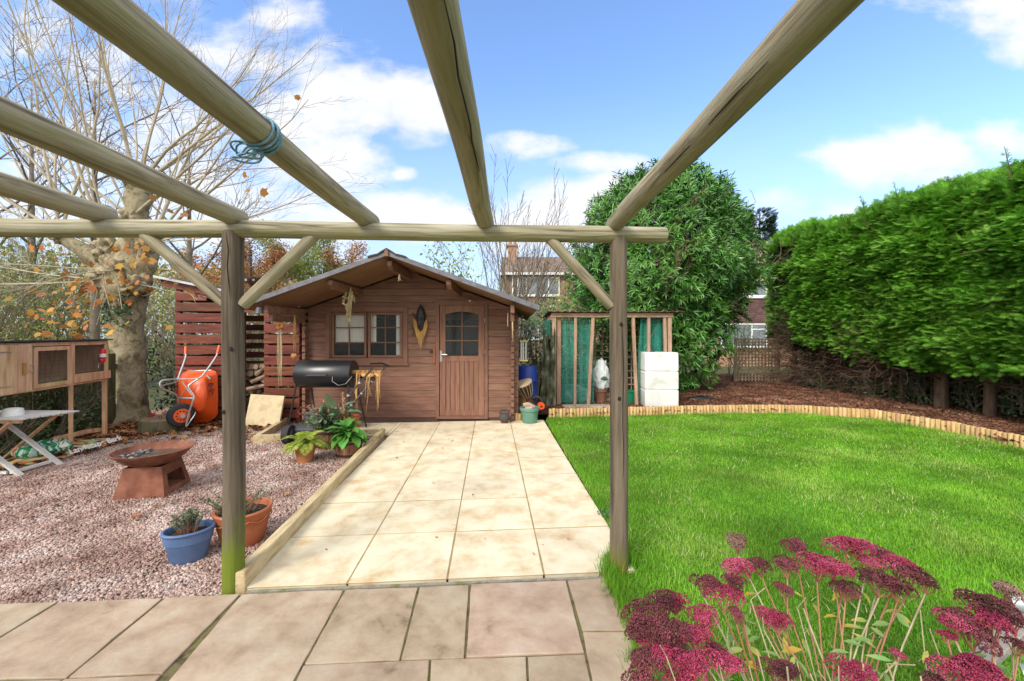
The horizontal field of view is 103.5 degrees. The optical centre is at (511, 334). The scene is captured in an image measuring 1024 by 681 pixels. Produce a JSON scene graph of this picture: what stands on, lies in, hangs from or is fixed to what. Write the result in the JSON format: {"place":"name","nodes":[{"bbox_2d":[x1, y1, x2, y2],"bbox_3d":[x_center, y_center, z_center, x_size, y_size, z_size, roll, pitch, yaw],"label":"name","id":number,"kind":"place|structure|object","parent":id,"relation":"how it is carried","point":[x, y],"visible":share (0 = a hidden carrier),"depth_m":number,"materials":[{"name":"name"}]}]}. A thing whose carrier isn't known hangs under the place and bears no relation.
{"place":"outdoors","nodes":[
{"label":"outdoors","id":0,"kind":"place"},
{"bbox_2d":[0,408,385,603],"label":"gravel","id":1,"kind":"structure","parent":0,"point":[26,541],"depth_m":3.35,"materials":[{"name":"gravel"}]},
{"bbox_2d":[0,391,58,454],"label":"ivy mound","id":2,"kind":"object","parent":1,"relation":"on","point":[10,442],"visible":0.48,"depth_m":5.16,"materials":[{"name":"green plant"}]},
{"bbox_2d":[0,410,78,475],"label":"folding table","id":3,"kind":"object","parent":1,"relation":"on","point":[7,422],"visible":0.91,"depth_m":4.75,"materials":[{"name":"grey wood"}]},
{"bbox_2d":[0,339,112,441],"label":"rabbit hutch","id":4,"kind":"object","parent":1,"relation":"on","point":[30,365],"visible":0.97,"depth_m":5.38,"materials":[{"name":"brown wood"}]},
{"bbox_2d":[0,345,35,395],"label":"plank door","id":5,"kind":"structure","parent":4,"relation":"in","point":[8,353],"depth_m":4.57,"materials":[{"name":"brown wood"}]},
{"bbox_2d":[33,346,71,388],"bbox_3d":[-5.852,0.402,5.150,0.025,0.521,0.565,0,0,-15],"label":"mesh door","id":6,"kind":"structure","parent":4,"relation":"in","point":[36,350],"depth_m":5.12,"materials":[{"name":"brown wood"}]},
{"bbox_2d":[0,353,116,448],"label":"board fence","id":7,"kind":"object","parent":1,"relation":"on","point":[111,392],"visible":0.09,"depth_m":6.41,"materials":[{"name":"brown wood"}]},
{"bbox_2d":[0,435,121,468],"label":"stone edging","id":8,"kind":"object","parent":1,"relation":"on","point":[79,445],"visible":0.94,"depth_m":5.12,"materials":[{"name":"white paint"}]},
{"bbox_2d":[10,438,74,457],"bbox_3d":[-5.780,1.387,4.981,0.396,0.149,0.508,0,0,20],"label":"compost bag","id":9,"kind":"object","parent":8,"relation":"on","point":[27,450],"visible":0.94,"depth_m":4.91,"materials":[{"name":"green plastic"}]},
{"bbox_2d":[15,382,115,442],"bbox_3d":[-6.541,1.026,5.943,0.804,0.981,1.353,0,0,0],"label":"ivy mound","id":10,"kind":"object","parent":1,"relation":"on","point":[80,416],"visible":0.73,"depth_m":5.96,"materials":[{"name":"green plant"}]},
{"bbox_2d":[0,416,287,470],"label":"fallen leaves","id":11,"kind":"object","parent":1,"relation":"on","point":[126,429],"visible":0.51,"depth_m":6.20,"materials":[{"name":"brown plant"}]},
{"bbox_2d":[159,345,220,426],"bbox_3d":[-5.171,0.842,6.613,0.722,1.325,0.793,0,0,-23],"label":"wheelbarrow","id":12,"kind":"object","parent":11,"relation":"on","point":[197,398],"visible":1,"depth_m":6.50,"materials":[{"name":"orange plastic"}]},
{"bbox_2d":[108,440,194,499],"bbox_3d":[-3.540,1.342,3.990,0.640,0.423,0.640,0,0,-11],"label":"fire pit","id":13,"kind":"object","parent":1,"relation":"on","point":[156,469],"visible":1,"depth_m":3.85,"materials":[{"name":"metal"}]},
{"bbox_2d":[137,415,188,434],"bbox_3d":[-5.594,1.460,6.499,0.661,0.234,0.670,0,0,0],"label":"tree stump","id":14,"kind":"object","parent":1,"relation":"on","point":[153,424],"visible":0.58,"depth_m":6.23,"materials":[{"name":"brown wood"}]},
{"bbox_2d":[145,311,220,411],"bbox_3d":[-6.409,0.476,7.992,1.999,2.154,1.253,0,0,0],"label":"dark shrub","id":15,"kind":"object","parent":1,"relation":"on","point":[170,376],"visible":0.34,"depth_m":7.83,"materials":[{"name":"green plant"}]},
{"bbox_2d":[159,505,215,565],"bbox_3d":[-2.225,1.366,2.780,0.308,0.371,0.242,0,0,-28],"label":"blue pot","id":16,"kind":"object","parent":1,"relation":"on","point":[187,539],"visible":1,"depth_m":2.73,"materials":[{"name":"ceramic"}]},
{"bbox_2d":[0,0,385,423],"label":"pollarded tree","id":17,"kind":"object","parent":1,"relation":"on","point":[118,277],"visible":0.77,"depth_m":7.04,"materials":[{"name":"brown plant"}]},
{"bbox_2d":[153,275,307,423],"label":"log store","id":18,"kind":"structure","parent":1,"relation":"on","point":[202,309],"depth_m":6.95,"materials":[{"name":"wood"}]},
{"bbox_2d":[194,362,303,420],"bbox_3d":[-4.730,1.031,7.228,1.964,1.060,0.523,0,0,0],"label":"stacked firewood","id":19,"kind":"object","parent":18,"relation":"in","point":[253,378],"visible":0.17,"depth_m":7.15,"materials":[{"name":"brown wood"}]},
{"bbox_2d":[199,483,277,547],"bbox_3d":[-2.041,1.346,3.022,0.503,0.412,0.424,0,0,-37],"label":"terracotta pot","id":20,"kind":"object","parent":1,"relation":"on","point":[258,510],"visible":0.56,"depth_m":2.96,"materials":[{"name":"ceramic"}]},
{"bbox_2d":[246,394,285,428],"bbox_3d":[-4.100,1.292,6.700,0.592,0.580,0.176,0,0,0],"label":"stone slab","id":21,"kind":"object","parent":1,"relation":"on","point":[263,410],"depth_m":6.69,"materials":[{"name":"beige stone"}]},
{"bbox_2d":[281,430,330,463],"bbox_3d":[-2.499,1.369,4.875,0.549,0.366,0.508,0,0,-43],"label":"fern pot","id":22,"kind":"object","parent":1,"relation":"on","point":[304,445],"visible":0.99,"depth_m":4.80,"materials":[{"name":"ceramic"}]},
{"bbox_2d":[235,428,384,595],"bbox_3d":[-1.768,1.480,4.203,0.072,0.155,3.664,0,0,-5],"label":"timber sleeper","id":23,"kind":"object","parent":1,"relation":"on","point":[259,559],"visible":0.77,"depth_m":3.09,"materials":[{"name":"brown wood"}]},
{"bbox_2d":[253,429,378,443],"bbox_3d":[-2.846,1.497,5.924,1.697,0.120,0.070,0,0,-12],"label":"timber sleeper","id":24,"kind":"object","parent":1,"relation":"on","point":[264,438],"visible":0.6,"depth_m":5.76,"materials":[{"name":"brown wood"}]},
{"bbox_2d":[298,393,360,450],"bbox_3d":[-2.481,1.171,5.529,0.768,0.763,0.725,0,0,-33],"label":"potted plant","id":25,"kind":"object","parent":1,"relation":"on","point":[331,413],"visible":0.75,"depth_m":5.42,"materials":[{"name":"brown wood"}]},
{"bbox_2d":[288,360,378,426],"bbox_3d":[-2.777,0.981,6.291,1.314,1.148,0.490,0,0,0],"label":"barbecue","id":26,"kind":"object","parent":1,"relation":"on","point":[311,374],"visible":0.77,"depth_m":6.15,"materials":[{"name":"black metal"}]},
{"bbox_2d":[352,370,382,409],"bbox_3d":[-2.245,0.875,6.273,0.486,0.642,0.210,0,0,0],"label":"onion bunch","id":27,"kind":"object","parent":26,"relation":"on","point":[376,374],"visible":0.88,"depth_m":6.21,"materials":[{"name":"food"}]},
{"bbox_2d":[280,362,389,442],"bbox_3d":[-2.569,0.989,5.972,1.331,1.126,0.704,0,0,0],"label":"lawn mower","id":28,"kind":"object","parent":1,"relation":"on","point":[286,430],"visible":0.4,"depth_m":5.78,"materials":[{"name":"plastic"}]},
{"bbox_2d":[327,417,367,459],"bbox_3d":[-2.069,1.317,5.127,0.524,0.469,0.540,0,0,39],"label":"barrel planter","id":29,"kind":"object","parent":1,"relation":"on","point":[346,442],"visible":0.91,"depth_m":5.00,"materials":[{"name":"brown wood"}]},
{"bbox_2d":[2,581,623,680],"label":"paving bed","id":30,"kind":"object","parent":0,"point":[173,669],"visible":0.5,"depth_m":1.97,"materials":[{"name":"grey concrete"}]},
{"bbox_2d":[0,578,652,680],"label":"paving flags","id":31,"kind":"object","parent":30,"relation":"on","point":[264,637],"visible":0.91,"depth_m":2.02,"materials":[{"name":"stone"}]},
{"bbox_2d":[246,420,634,590],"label":"patio slabs","id":32,"kind":"structure","parent":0,"point":[374,480],"depth_m":3.31,"materials":[{"name":"beige stone"}]},
{"bbox_2d":[253,421,634,587],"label":"patio joints","id":33,"kind":"object","parent":32,"relation":"on","point":[450,560],"visible":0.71,"depth_m":3.12,"materials":[{"name":"beige concrete"}]},
{"bbox_2d":[0,0,1023,338],"label":"sky","id":34,"kind":"structure","parent":0,"point":[910,94],"materials":[{"name":"blue"}]},
{"bbox_2d":[37,338,1018,581],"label":"ground","id":35,"kind":"structure","parent":0,"point":[724,370],"depth_m":12.82,"materials":[{"name":"brown soil"}]},
{"bbox_2d":[0,237,87,340],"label":"woodland shrub","id":36,"kind":"object","parent":35,"relation":"on","point":[16,331],"visible":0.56,"depth_m":10.54,"materials":[{"name":"green plant"}]},
{"bbox_2d":[0,201,89,339],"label":"woodland shrub","id":37,"kind":"object","parent":35,"relation":"on","point":[8,242],"visible":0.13,"depth_m":14.99,"materials":[{"name":"green plant"}]},
{"bbox_2d":[0,204,109,352],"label":"woodland shrub","id":38,"kind":"object","parent":35,"relation":"on","point":[57,314],"visible":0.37,"depth_m":11.37,"materials":[{"name":"green plant"}]},
{"bbox_2d":[0,12,120,244],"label":"bare tree","id":39,"kind":"object","parent":35,"relation":"on","point":[35,179],"visible":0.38,"depth_m":11.99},
{"bbox_2d":[0,17,148,339],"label":"bare tree","id":40,"kind":"object","parent":35,"relation":"on","point":[32,209],"visible":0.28,"depth_m":14.41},
{"bbox_2d":[3,239,171,367],"bbox_3d":[-12.927,-0.904,12.557,3.872,4.898,4.210,0,0,-42],"label":"woodland shrub","id":41,"kind":"object","parent":35,"relation":"on","point":[68,317],"visible":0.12,"depth_m":11.97,"materials":[{"name":"green plant"}]},
{"bbox_2d":[0,2,231,338],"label":"bare tree","id":42,"kind":"object","parent":35,"relation":"on","point":[94,330],"visible":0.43,"depth_m":11.13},
{"bbox_2d":[49,256,245,374],"bbox_3d":[-13.462,-0.980,15.565,5.868,5.005,4.146,0,0,0],"label":"woodland shrub","id":43,"kind":"object","parent":35,"relation":"on","point":[163,325],"visible":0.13,"depth_m":15.42,"materials":[{"name":"green plant"}]},
{"bbox_2d":[97,265,252,377],"bbox_3d":[-9.308,-0.399,11.822,4.435,3.836,3.168,0,0,0],"label":"woodland shrub","id":44,"kind":"object","parent":35,"relation":"on","point":[167,350],"visible":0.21,"depth_m":11.61,"materials":[{"name":"green plant"}]},
{"bbox_2d":[73,0,284,354],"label":"bare tree","id":45,"kind":"object","parent":35,"relation":"on","point":[189,253],"visible":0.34,"depth_m":13.91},
{"bbox_2d":[0,240,367,344],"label":"distant wood","id":46,"kind":"object","parent":35,"relation":"on","point":[161,271],"depth_m":47.12,"materials":[{"name":"yellow plant"}]},
{"bbox_2d":[163,244,268,321],"bbox_3d":[-21.468,-2.664,29.780,6.563,8.542,6.395,0,0,0],"label":"autumn tree","id":47,"kind":"object","parent":35,"relation":"on","point":[195,263],"visible":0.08,"depth_m":28.96,"materials":[{"name":"orange plant"}]},
{"bbox_2d":[185,254,293,369],"bbox_3d":[-9.878,-0.882,15.128,4.384,4.887,3.640,0,0,0],"label":"woodland shrub","id":48,"kind":"object","parent":35,"relation":"on","point":[254,341],"visible":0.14,"depth_m":14.88,"materials":[{"name":"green plant"}]},
{"bbox_2d":[197,238,298,360],"bbox_3d":[-15.033,-2.153,23.483,5.481,7.520,6.302,0,0,-31],"label":"autumn tree","id":49,"kind":"object","parent":35,"relation":"on","point":[269,264],"visible":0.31,"depth_m":23.26,"materials":[{"name":"orange plant"}]},
{"bbox_2d":[249,212,349,291],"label":"autumn tree","id":50,"kind":"object","parent":35,"relation":"on","point":[304,266],"visible":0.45,"depth_m":24.64,"materials":[{"name":"orange plant"}]},
{"bbox_2d":[315,240,369,273],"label":"autumn tree","id":51,"kind":"object","parent":35,"relation":"on","point":[332,256],"visible":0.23,"depth_m":27.32,"materials":[{"name":"orange plant"}]},
{"bbox_2d":[244,248,539,422],"bbox_3d":[-1.777,0.172,7.965,4.340,2.790,4.530,0,0,0],"label":"log cabin","id":52,"kind":"object","parent":35,"relation":"on","point":[461,364],"visible":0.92,"depth_m":7.04,"materials":[{"name":"wood"}]},
{"bbox_2d":[325,307,408,364],"bbox_3d":[-2.533,0.032,7.074,1.475,1.020,0.157,0,0,0],"label":"window","id":53,"kind":"structure","parent":52,"relation":"in","point":[356,331],"depth_m":7.05,"materials":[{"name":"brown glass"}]},
{"bbox_2d":[413,305,427,348],"bbox_3d":[-1.579,-0.104,6.947,0.250,0.813,0.085,0,0,0],"label":"wall mask","id":54,"kind":"object","parent":52,"relation":"hanging from","point":[420,324],"depth_m":6.97,"materials":[{"name":"brown wood"}]},
{"bbox_2d":[440,305,484,415],"bbox_3d":[-0.861,0.460,7.020,0.789,1.925,0.100,0,0,0],"label":"door","id":55,"kind":"structure","parent":52,"relation":"in","point":[474,365],"depth_m":7.03,"materials":[{"name":"brown wood"}]},
{"bbox_2d":[245,576,607,593],"bbox_3d":[-0.476,1.534,2.446,2.182,0.046,0.020,0,0,-4],"label":"mortar strip","id":56,"kind":"object","parent":35,"relation":"on","point":[345,588],"visible":0.21,"depth_m":2.43,"materials":[{"name":"beige concrete"}]},
{"bbox_2d":[0,0,864,594],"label":"pergola","id":57,"kind":"object","parent":35,"relation":"on","point":[780,52],"visible":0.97,"depth_m":1.98,"materials":[{"name":"brown wood"}]},
{"bbox_2d":[229,115,281,163],"bbox_3d":[-0.910,-0.693,1.425,0.174,0.162,0.097,0,0,0],"label":"rope","id":58,"kind":"object","parent":57,"relation":"attached to","point":[255,151],"visible":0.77,"depth_m":1.42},
{"bbox_2d":[420,241,486,281],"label":"sapling","id":59,"kind":"object","parent":35,"relation":"on","point":[452,266],"visible":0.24,"depth_m":11.54,"materials":[{"name":"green plant"}]},
{"bbox_2d":[425,144,589,363],"bbox_3d":[0.031,-1.925,12.689,5.286,7.103,3.798,0,0,-19],"label":"multi stem tree","id":60,"kind":"object","parent":35,"relation":"on","point":[524,283],"visible":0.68,"depth_m":12.70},
{"bbox_2d":[518,283,639,389],"bbox_3d":[1.677,0.083,10.729,3.811,3.012,1.824,0,0,0],"label":"evergreen shrub","id":61,"kind":"object","parent":35,"relation":"on","point":[565,305],"visible":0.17,"depth_m":10.42,"materials":[{"name":"green plant"}]},
{"bbox_2d":[549,407,609,417],"bbox_3d":[1.240,1.467,7.383,1.154,0.241,0.062,0,0,-6],"label":"log edging","id":62,"kind":"object","parent":35,"relation":"on","point":[561,412],"visible":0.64,"depth_m":7.36,"materials":[{"name":"beige wood"}]},
{"bbox_2d":[628,405,676,415],"bbox_3d":[2.465,1.466,7.527,1.311,0.241,0.061,0,0,-8],"label":"log edging","id":63,"kind":"object","parent":35,"relation":"on","point":[649,409],"visible":0.38,"depth_m":7.53,"materials":[{"name":"beige wood"}]},
{"bbox_2d":[677,405,741,414],"bbox_3d":[3.755,1.467,7.675,1.284,0.240,0.062,0,0,-5],"label":"log edging","id":64,"kind":"object","parent":35,"relation":"on","point":[721,408],"visible":0.54,"depth_m":7.65,"materials":[{"name":"beige wood"}]},
{"bbox_2d":[658,240,798,365],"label":"tile hung house","id":65,"kind":"structure","parent":35,"relation":"on","point":[756,310],"depth_m":19.96,"materials":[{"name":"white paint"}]},
{"bbox_2d":[721,323,766,347],"bbox_3d":[11.450,0.077,19.930,2.420,1.220,0.140,0,0,0],"label":"window","id":66,"kind":"structure","parent":65,"relation":"in","point":[756,325],"depth_m":19.96,"materials":[{"name":"white paint"}]},
{"bbox_2d":[749,207,779,241],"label":"dark conifer tree","id":67,"kind":"object","parent":35,"relation":"on","point":[769,222],"visible":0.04,"depth_m":23.40,"materials":[{"name":"green plant"}]},
{"bbox_2d":[742,404,804,413],"bbox_3d":[4.986,1.467,7.721,1.183,0.240,0.059,0,0,1],"label":"log edging","id":68,"kind":"object","parent":35,"relation":"on","point":[781,410],"visible":0.64,"depth_m":7.70,"materials":[{"name":"beige wood"}]},
{"bbox_2d":[804,405,873,417],"bbox_3d":[6.037,1.467,7.475,1.026,0.240,0.063,0,0,27],"label":"log edging","id":69,"kind":"object","parent":35,"relation":"on","point":[848,412],"visible":0.59,"depth_m":7.44,"materials":[{"name":"beige wood"}]},
{"bbox_2d":[874,409,951,431],"bbox_3d":[6.649,1.466,6.744,0.062,0.241,1.047,0,0,-17],"label":"log edging","id":70,"kind":"object","parent":35,"relation":"on","point":[923,421],"visible":0.6,"depth_m":6.68,"materials":[{"name":"beige wood"}]},
{"bbox_2d":[951,421,1023,448],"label":"log edging","id":71,"kind":"object","parent":35,"relation":"on","point":[962,428],"visible":0.67,"depth_m":5.77,"materials":[{"name":"beige wood"}]},
{"bbox_2d":[500,242,657,358],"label":"brick house","id":72,"kind":"structure","parent":0,"point":[526,270],"depth_m":26.00,"materials":[{"name":"brick"}]},
{"bbox_2d":[517,277,560,296],"bbox_3d":[1.700,-3.043,25.940,2.840,1.260,0.140,0,0,0],"label":"window","id":73,"kind":"structure","parent":72,"relation":"in","point":[550,294],"depth_m":25.97,"materials":[{"name":"white paint"}]},
{"bbox_2d":[537,373,1023,442],"bbox_3d":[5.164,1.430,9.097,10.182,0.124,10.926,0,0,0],"label":"bark mulch","id":74,"kind":"object","parent":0,"point":[747,392],"visible":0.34,"depth_m":8.50,"materials":[{"name":"brown wood"}]},
{"bbox_2d":[518,365,537,402],"bbox_3d":[0.279,1.037,8.000,0.456,0.840,0.456,0,0,0],"label":"water barrel","id":75,"kind":"object","parent":74,"relation":"on","point":[527,371],"visible":0.45,"depth_m":7.83,"materials":[{"name":"blue plastic"}]},
{"bbox_2d":[518,288,570,395],"bbox_3d":[0.750,0.234,9.230,1.650,2.561,1.411,0,0,0],"label":"variegated shrub","id":76,"kind":"object","parent":74,"relation":"on","point":[530,347],"visible":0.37,"depth_m":9.20,"materials":[{"name":"green plant"}]},
{"bbox_2d":[540,328,555,406],"bbox_3d":[0.733,0.647,8.007,0.376,1.620,0.161,0,0,-34],"label":"tarpaulin","id":77,"kind":"object","parent":74,"relation":"on","point":[547,394],"visible":0.96,"depth_m":8.00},
{"bbox_2d":[594,388,606,402],"bbox_3d":[1.853,1.297,8.500,0.300,0.300,0.300,0,0,0],"label":"terracotta pot","id":78,"kind":"object","parent":74,"relation":"on","point":[599,395],"visible":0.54,"depth_m":8.39,"materials":[{"name":"orange ceramic"}]},
{"bbox_2d":[594,358,609,389],"bbox_3d":[1.876,0.840,8.502,0.386,0.699,0.283,0,0,0],"label":"white sack","id":79,"kind":"object","parent":78,"relation":"on","point":[601,376],"visible":0.95,"depth_m":8.41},
{"bbox_2d":[542,311,684,405],"bbox_3d":[2.076,0.505,8.830,2.712,1.946,1.640,0,0,0],"label":"compost lean to","id":80,"kind":"object","parent":74,"relation":"on","point":[578,384],"visible":0.7,"depth_m":8.24,"materials":[{"name":"green wood"}]},
{"bbox_2d":[639,350,678,406],"bbox_3d":[2.939,0.890,8.120,0.650,1.124,0.520,0,0,4],"label":"water tank","id":81,"kind":"object","parent":74,"relation":"on","point":[659,379],"visible":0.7,"depth_m":7.87,"materials":[{"name":"white plastic"}]},
{"bbox_2d":[540,157,793,391],"bbox_3d":[3.804,-1.457,10.752,5.360,6.103,5.177,0,0,-39],"label":"laurel","id":82,"kind":"object","parent":74,"relation":"on","point":[682,207],"visible":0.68,"depth_m":9.38,"materials":[{"name":"green plant"}]},
{"bbox_2d":[713,320,767,379],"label":"golden shrub","id":83,"kind":"object","parent":74,"relation":"on","point":[730,358],"visible":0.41,"depth_m":12.51,"materials":[{"name":"green plant"}]},
{"bbox_2d":[734,337,780,381],"bbox_3d":[7.345,0.797,12.100,1.356,1.400,0.070,0,0,0],"label":"trellis panel","id":84,"kind":"object","parent":74,"relation":"on","point":[748,360],"visible":0.72,"depth_m":12.09,"materials":[{"name":"brown wood"}]},
{"bbox_2d":[751,223,834,382],"bbox_3d":[8.458,-0.596,11.905,3.083,5.288,2.655,0,0,0],"label":"hedge conifer","id":85,"kind":"object","parent":74,"relation":"on","point":[773,304],"visible":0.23,"depth_m":11.99,"materials":[{"name":"green plant"}]},
{"bbox_2d":[750,336,862,388],"bbox_3d":[8.296,0.979,11.124,3.155,1.963,3.417,0,0,0],"label":"dead brushwood","id":86,"kind":"object","parent":74,"relation":"on","point":[797,369],"visible":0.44,"depth_m":11.06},
{"bbox_2d":[768,217,861,387],"bbox_3d":[8.542,-0.734,10.911,2.883,5.031,2.528,0,0,21],"label":"hedge conifer","id":87,"kind":"object","parent":74,"relation":"on","point":[788,265],"visible":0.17,"depth_m":11.09,"materials":[{"name":"green plant"}]},
{"bbox_2d":[779,213,893,393],"bbox_3d":[8.511,-0.647,10.268,2.860,5.089,2.319,0,0,0],"label":"hedge conifer","id":88,"kind":"object","parent":74,"relation":"on","point":[816,230],"visible":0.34,"depth_m":10.21,"materials":[{"name":"green plant"}]},
{"bbox_2d":[794,200,933,396],"bbox_3d":[8.555,-0.679,9.328,2.895,4.714,2.490,0,0,0],"label":"hedge conifer","id":89,"kind":"object","parent":74,"relation":"on","point":[831,252],"visible":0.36,"depth_m":9.40,"materials":[{"name":"green plant"}]},
{"bbox_2d":[840,360,898,401],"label":"ground ivy","id":90,"kind":"object","parent":74,"relation":"on","point":[867,391],"visible":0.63,"depth_m":9.12,"materials":[{"name":"green plant"}]},
{"bbox_2d":[827,186,981,403],"bbox_3d":[8.518,-0.692,8.382,2.903,4.900,2.378,0,0,0],"label":"hedge conifer","id":91,"kind":"object","parent":74,"relation":"on","point":[871,215],"visible":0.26,"depth_m":8.67,"materials":[{"name":"green plant"}]},
{"bbox_2d":[875,363,955,403],"bbox_3d":[8.950,0.627,9.100,0.070,1.740,1.870,0,0,0],"label":"chain-link fence","id":92,"kind":"object","parent":74,"relation":"on","point":[931,388],"visible":0.04,"depth_m":8.73,"materials":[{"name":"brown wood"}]},
{"bbox_2d":[896,369,951,405],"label":"ground ivy","id":93,"kind":"object","parent":74,"relation":"on","point":[917,392],"visible":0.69,"depth_m":8.26,"materials":[{"name":"green plant"}]},
{"bbox_2d":[864,170,1023,410],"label":"hedge conifer","id":94,"kind":"object","parent":74,"relation":"on","point":[903,214],"visible":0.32,"depth_m":7.75,"materials":[{"name":"green plant"}]},
{"bbox_2d":[897,158,1023,416],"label":"hedge conifer","id":95,"kind":"object","parent":74,"relation":"on","point":[954,239],"visible":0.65,"depth_m":6.96,"materials":[{"name":"green plant"}]},
{"bbox_2d":[944,374,1011,413],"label":"ground ivy","id":96,"kind":"object","parent":74,"relation":"on","point":[974,396],"visible":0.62,"depth_m":7.48,"materials":[{"name":"green plant"}]},
{"bbox_2d":[953,146,1023,397],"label":"hedge conifer","id":97,"kind":"object","parent":74,"relation":"on","point":[1009,315],"visible":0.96,"depth_m":6.23,"materials":[{"name":"green plant"}]},
{"bbox_2d":[954,372,1023,414],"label":"chain-link fence","id":98,"kind":"object","parent":74,"relation":"on","point":[998,405],"visible":0.09,"depth_m":7.41,"materials":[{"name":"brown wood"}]},
{"bbox_2d":[995,377,1023,420],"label":"ground ivy","id":99,"kind":"object","parent":74,"relation":"on","point":[1013,401],"visible":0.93,"depth_m":6.69,"materials":[{"name":"green plant"}]},
{"bbox_2d":[546,412,1023,680],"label":"lawn base","id":100,"kind":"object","parent":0,"point":[888,643],"visible":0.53,"depth_m":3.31,"materials":[{"name":"plant"}]},
{"bbox_2d":[620,557,838,680],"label":"sedum plant","id":101,"kind":"object","parent":100,"relation":"on","point":[668,643],"visible":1,"depth_m":1.33,"materials":[{"name":"pink plant"}]},
{"bbox_2d":[545,408,1020,676],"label":"edge grass","id":102,"kind":"structure","parent":100,"relation":"on","point":[611,571],"depth_m":2.54,"materials":[{"name":"green plant"}]},
{"bbox_2d":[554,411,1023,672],"bbox_3d":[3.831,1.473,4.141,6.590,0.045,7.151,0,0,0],"label":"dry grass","id":103,"kind":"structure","parent":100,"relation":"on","point":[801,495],"depth_m":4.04,"materials":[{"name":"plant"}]},
{"bbox_2d":[724,531,942,680],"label":"sedum plant","id":104,"kind":"object","parent":100,"relation":"on","point":[864,671],"visible":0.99,"depth_m":1.51,"materials":[{"name":"pink plant"}]},
{"bbox_2d":[886,579,1023,680],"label":"sedum plant","id":105,"kind":"object","parent":100,"relation":"on","point":[974,663],"visible":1,"depth_m":1.30,"materials":[{"name":"pink plant"}]},
{"bbox_2d":[963,595,1023,673],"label":"rock","id":106,"kind":"object","parent":100,"relation":"on","point":[1007,651],"visible":0.25,"depth_m":1.47,"materials":[{"name":"grey stone"}]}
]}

